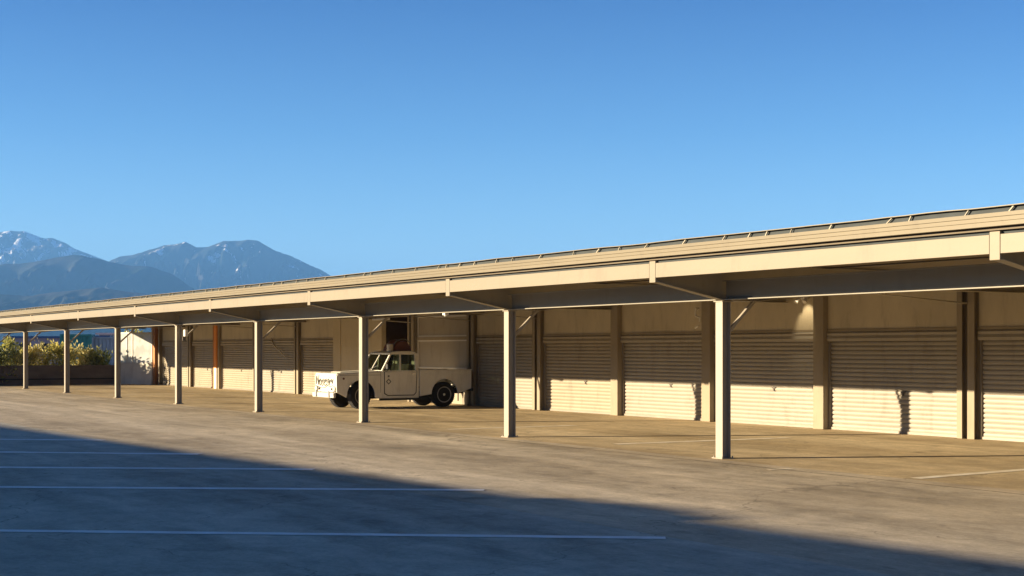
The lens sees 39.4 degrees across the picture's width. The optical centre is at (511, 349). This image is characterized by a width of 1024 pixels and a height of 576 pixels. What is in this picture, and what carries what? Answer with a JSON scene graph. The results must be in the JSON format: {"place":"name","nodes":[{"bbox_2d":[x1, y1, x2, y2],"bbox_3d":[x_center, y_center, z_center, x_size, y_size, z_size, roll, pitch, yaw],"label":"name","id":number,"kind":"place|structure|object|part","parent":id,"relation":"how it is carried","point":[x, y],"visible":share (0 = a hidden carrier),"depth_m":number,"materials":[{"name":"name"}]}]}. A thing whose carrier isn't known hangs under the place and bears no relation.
{"place":"outdoors","nodes":[
{"label":"outdoors","id":0,"kind":"place"},
{"bbox_2d":[4,336,59,364],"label":"shed","id":1,"kind":"structure","parent":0,"point":[37,339],"depth_m":106.49,"materials":[{"name":"blue metal"}]},
{"bbox_2d":[40,344,50,352],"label":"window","id":2,"kind":"structure","parent":1,"relation":"in","point":[42,344],"depth_m":106.55,"materials":[{"name":"black glass"}]},
{"bbox_2d":[0,231,105,264],"bbox_3d":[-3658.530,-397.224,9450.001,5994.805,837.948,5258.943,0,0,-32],"label":"mountain range","id":3,"kind":"structure","parent":0,"point":[18,247],"depth_m":9668.51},
{"bbox_2d":[0,287,150,349],"bbox_3d":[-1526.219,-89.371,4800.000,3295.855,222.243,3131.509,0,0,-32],"label":"foothills","id":4,"kind":"structure","parent":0,"point":[9,302],"depth_m":4454.83,"materials":[{"name":"stone"}]},
{"bbox_2d":[0,255,196,295],"bbox_3d":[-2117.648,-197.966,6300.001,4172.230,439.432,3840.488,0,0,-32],"label":"foothills","id":5,"kind":"structure","parent":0,"point":[68,273],"depth_m":6171.32,"materials":[{"name":"stone"}]},
{"bbox_2d":[95,333,114,336],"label":"shed","id":6,"kind":"structure","parent":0,"point":[106,334],"depth_m":110.26,"materials":[{"name":"metal"}]},
{"bbox_2d":[109,240,329,289],"bbox_3d":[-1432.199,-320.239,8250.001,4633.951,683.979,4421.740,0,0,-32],"label":"mountain range","id":7,"kind":"structure","parent":0,"point":[229,263],"depth_m":8387.88,"materials":[{"name":"stone"}]},
{"bbox_2d":[0,384,1023,490],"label":"canopy floor","id":8,"kind":"structure","parent":0,"point":[904,456],"depth_m":29.03,"materials":[{"name":"concrete"}]},
{"bbox_2d":[121,327,152,384],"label":"screen wall","id":9,"kind":"structure","parent":8,"relation":"on","point":[136,357],"depth_m":71.68,"materials":[{"name":"white paint"}]},
{"bbox_2d":[312,351,472,408],"bbox_3d":[-3.590,0.896,43.375,4.760,1.712,1.950,0,0,-32],"label":"pickup truck","id":10,"kind":"object","parent":8,"relation":"on","point":[396,375],"visible":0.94,"depth_m":42.75,"materials":[{"name":"paint"}]},
{"bbox_2d":[387,344,392,350],"bbox_3d":[-3.662,-0.066,42.861,0.208,0.226,0.208,0,0,-32],"label":"paint tin","id":11,"kind":"object","parent":10,"relation":"on","point":[389,347],"visible":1,"depth_m":42.77,"materials":[{"name":"white metal"}]},
{"bbox_3d":[-3.597,0.385,42.555,0.590,0.470,0.065,0,0,-32],"label":"quarter window","id":12,"kind":"part","parent":10,"relation":"part of","materials":[{"name":"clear glass"}]},
{"bbox_2d":[383,339,410,350],"bbox_3d":[-3.480,-0.146,43.291,0.680,0.369,0.739,0,0,-32],"label":"roof bundle","id":13,"kind":"object","parent":10,"relation":"on","point":[400,345],"visible":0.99,"depth_m":43.03,"materials":[{"name":"red fabric"}]},
{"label":"cab door","id":14,"kind":"part","parent":10,"relation":"part of","materials":[{"name":"paint"}]},
{"bbox_3d":[-3.141,0.385,42.836,0.520,0.470,0.065,0,0,-32],"label":"door window","id":15,"kind":"part","parent":10,"relation":"part of","materials":[{"name":"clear glass"}]},
{"bbox_2d":[0,203,1023,458],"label":"carport","id":16,"kind":"object","parent":8,"relation":"on","point":[972,249],"visible":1,"depth_m":24.01,"materials":[{"name":"paint"}]},
{"bbox_2d":[372,317,389,319],"bbox_3d":[-3.336,-1.060,36.340,0.100,0.620,0.840,0,0,-32],"label":"strip light","id":17,"kind":"object","parent":16,"relation":"hanging from","point":[375,318],"visible":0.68,"depth_m":36.30,"materials":[{"name":"metal"}]},
{"bbox_2d":[462,425,577,428],"bbox_3d":[0.037,1.742,32.059,3.311,0.001,0.226,0,0,-30],"label":"parking line","id":18,"kind":"object","parent":8,"relation":"on","point":[526,426],"visible":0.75,"depth_m":32.35,"materials":[{"name":"paint"}]},
{"bbox_2d":[143,291,1023,441],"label":"garage building","id":19,"kind":"structure","parent":8,"relation":"on","point":[940,363],"depth_m":34.51,"materials":[{"name":"metal"}]},
{"bbox_2d":[162,341,186,385],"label":"roller door","id":20,"kind":"structure","parent":19,"relation":"in","point":[168,347],"depth_m":69.56,"materials":[{"name":"metal"}]},
{"bbox_2d":[182,330,187,340],"bbox_3d":[-10.468,-0.460,45.690,0.150,0.360,0.180,0,0,-32],"label":"floodlight","id":21,"kind":"object","parent":19,"relation":"attached to","point":[185,333],"visible":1,"depth_m":45.65,"materials":[{"name":"metal"}]},
{"bbox_2d":[192,341,212,387],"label":"roller door","id":22,"kind":"structure","parent":19,"relation":"in","point":[202,350],"depth_m":65.69,"materials":[{"name":"metal"}]},
{"bbox_2d":[220,340,251,390],"bbox_3d":[-11.843,0.678,61.803,0.165,2.128,4.026,0,0,-32],"label":"roller door","id":23,"kind":"structure","parent":19,"relation":"in","point":[236,355],"depth_m":61.98,"materials":[{"name":"metal"}]},
{"bbox_2d":[263,340,293,393],"bbox_3d":[-9.513,0.678,58.018,0.165,2.128,3.936,0,0,-32],"label":"roller door","id":24,"kind":"structure","parent":19,"relation":"in","point":[278,370],"depth_m":58.02,"materials":[{"name":"metal"}]},
{"bbox_2d":[300,339,332,394],"bbox_3d":[-7.431,0.678,54.632,0.165,2.128,3.086,0,0,-32],"label":"roller door","id":25,"kind":"structure","parent":19,"relation":"in","point":[316,355],"depth_m":55.02,"materials":[{"name":"metal"}]},
{"bbox_2d":[417,315,466,404],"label":"wall","id":26,"kind":"structure","parent":19,"relation":"in","point":[442,343],"depth_m":46.10,"materials":[{"name":"beige metal"}]},
{"bbox_2d":[476,336,531,408],"bbox_3d":[-0.181,0.678,42.848,0.165,2.128,3.356,0,0,-32],"label":"roller door","id":27,"kind":"structure","parent":19,"relation":"in","point":[490,350],"depth_m":43.23,"materials":[{"name":"metal"}]},
{"bbox_2d":[543,335,609,414],"bbox_3d":[1.849,0.678,39.548,0.165,2.128,3.466,0,0,-32],"label":"roller door","id":28,"kind":"structure","parent":19,"relation":"in","point":[576,368],"depth_m":39.65,"materials":[{"name":"metal"}]},
{"bbox_2d":[620,334,701,420],"bbox_3d":[3.838,0.678,36.316,0.165,2.128,3.476,0,0,-32],"label":"roller door","id":29,"kind":"structure","parent":19,"relation":"in","point":[662,373],"depth_m":36.35,"materials":[{"name":"metal"}]},
{"bbox_2d":[694,307,700,328],"bbox_3d":[4.555,-0.772,34.825,0.134,0.539,0.213,0,0,-32],"label":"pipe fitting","id":30,"kind":"object","parent":19,"relation":"attached to","point":[695,327],"visible":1,"depth_m":34.84,"materials":[{"name":"brown metal"}]},
{"bbox_2d":[713,332,812,427],"bbox_3d":[5.845,0.678,33.053,0.165,2.128,3.536,0,0,-32],"label":"roller door","id":31,"kind":"structure","parent":19,"relation":"in","point":[772,373],"depth_m":32.86,"materials":[{"name":"metal"}]},
{"bbox_2d":[794,297,808,303],"bbox_3d":[6.454,-1.101,31.703,0.241,0.177,0.384,0,0,-32],"label":"wall lamp","id":32,"kind":"object","parent":19,"relation":"attached to","point":[804,299],"visible":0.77,"depth_m":31.71,"materials":[{"name":"metal"}]},
{"bbox_2d":[826,330,956,437],"bbox_3d":[7.899,0.678,29.715,0.165,2.128,3.656,0,0,-32],"label":"roller door","id":33,"kind":"structure","parent":19,"relation":"in","point":[896,382],"depth_m":29.69,"materials":[{"name":"metal"}]},
{"bbox_2d":[978,329,1023,441],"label":"roller door","id":34,"kind":"structure","parent":19,"relation":"in","point":[1001,351],"depth_m":27.35,"materials":[{"name":"metal"}]},
{"bbox_2d":[616,437,786,443],"bbox_3d":[3.692,1.742,27.315,4.025,0.001,0.245,0,0,-28],"label":"parking line","id":35,"kind":"object","parent":8,"relation":"on","point":[699,440],"visible":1,"depth_m":27.07,"materials":[{"name":"paint"}]},
{"bbox_2d":[912,469,1023,478],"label":"parking line","id":36,"kind":"object","parent":8,"relation":"on","point":[968,473],"visible":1,"depth_m":20.08,"materials":[{"name":"paint"}]},
{"bbox_2d":[0,0,1023,275],"label":"sky","id":37,"kind":"structure","parent":0,"point":[337,137],"materials":[{"name":"blue"}]},
{"bbox_2d":[2,350,1023,494],"bbox_3d":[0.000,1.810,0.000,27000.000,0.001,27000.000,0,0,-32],"label":"ground","id":38,"kind":"structure","parent":0,"point":[601,450],"depth_m":24.64,"materials":[{"name":"grey concrete"}]},
{"bbox_2d":[0,348,7,377],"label":"shrub","id":39,"kind":"object","parent":38,"relation":"on","point":[1,359],"visible":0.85,"depth_m":70.37,"materials":[{"name":"green plant"}]},
{"bbox_2d":[0,335,21,365],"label":"shrub","id":40,"kind":"object","parent":38,"relation":"on","point":[7,342],"visible":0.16,"depth_m":73.18,"materials":[{"name":"green plant"}]},
{"bbox_2d":[0,346,36,381],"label":"shrub","id":41,"kind":"object","parent":38,"relation":"on","point":[13,357],"visible":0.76,"depth_m":70.27,"materials":[{"name":"green plant"}]},
{"bbox_2d":[20,340,54,364],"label":"shrub","id":42,"kind":"object","parent":38,"relation":"on","point":[35,350],"visible":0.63,"depth_m":71.08,"materials":[{"name":"green plant"}]},
{"bbox_2d":[39,338,79,371],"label":"shrub","id":43,"kind":"object","parent":38,"relation":"on","point":[56,348],"visible":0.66,"depth_m":71.31,"materials":[{"name":"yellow plant"}]},
{"bbox_2d":[62,340,94,364],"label":"shrub","id":44,"kind":"object","parent":38,"relation":"on","point":[81,360],"visible":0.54,"depth_m":72.42,"materials":[{"name":"green plant"}]},
{"bbox_2d":[76,346,114,364],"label":"shrub","id":45,"kind":"object","parent":38,"relation":"on","point":[96,357],"visible":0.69,"depth_m":72.59,"materials":[{"name":"green plant"}]},
{"bbox_2d":[0,388,1023,575],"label":"parking lot","id":46,"kind":"structure","parent":38,"relation":"on","point":[892,528],"depth_m":18.25,"materials":[{"name":"concrete"}]},
{"bbox_2d":[0,365,114,384],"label":"wall","id":47,"kind":"structure","parent":46,"relation":"on","point":[79,374],"depth_m":70.94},
{"bbox_2d":[0,422,891,575],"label":"stall surface","id":48,"kind":"object","parent":46,"relation":"on","point":[199,510],"depth_m":13.80,"materials":[{"name":"grey asphalt"}]},
{"bbox_2d":[0,439,86,439],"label":"parking line","id":49,"kind":"object","parent":48,"relation":"on","point":[43,439],"visible":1,"depth_m":27.70,"materials":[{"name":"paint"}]},
{"bbox_2d":[0,451,202,454],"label":"parking line","id":50,"kind":"object","parent":48,"relation":"on","point":[100,452],"visible":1,"depth_m":24.20,"materials":[{"name":"paint"}]},
{"bbox_2d":[0,466,314,469],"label":"parking line","id":51,"kind":"object","parent":48,"relation":"on","point":[168,468],"visible":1,"depth_m":20.95,"materials":[{"name":"paint"}]},
{"bbox_2d":[0,486,483,490],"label":"parking line","id":52,"kind":"object","parent":48,"relation":"on","point":[239,488],"visible":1,"depth_m":17.93,"materials":[{"name":"paint"}]},
{"bbox_2d":[0,529,665,538],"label":"parking line","id":53,"kind":"object","parent":48,"relation":"on","point":[359,534],"visible":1,"depth_m":13.47,"materials":[{"name":"paint"}]},
{"bbox_2d":[0,387,1023,493],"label":"concrete strip","id":54,"kind":"object","parent":38,"relation":"on","point":[814,471],"visible":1,"depth_m":23.77,"materials":[{"name":"grey concrete"}]},
{"label":"yard","id":55,"kind":"structure","parent":0,"visible":0},
{"bbox_2d":[60,334,94,364],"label":"storage container","id":56,"kind":"object","parent":55,"relation":"on","point":[86,340],"visible":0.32,"depth_m":94.90,"materials":[{"name":"teal metal"}]},
{"bbox_2d":[93,337,114,364],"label":"storage container","id":57,"kind":"object","parent":55,"relation":"on","point":[105,343],"visible":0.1,"depth_m":96.86,"materials":[{"name":"metal"}]}
]}

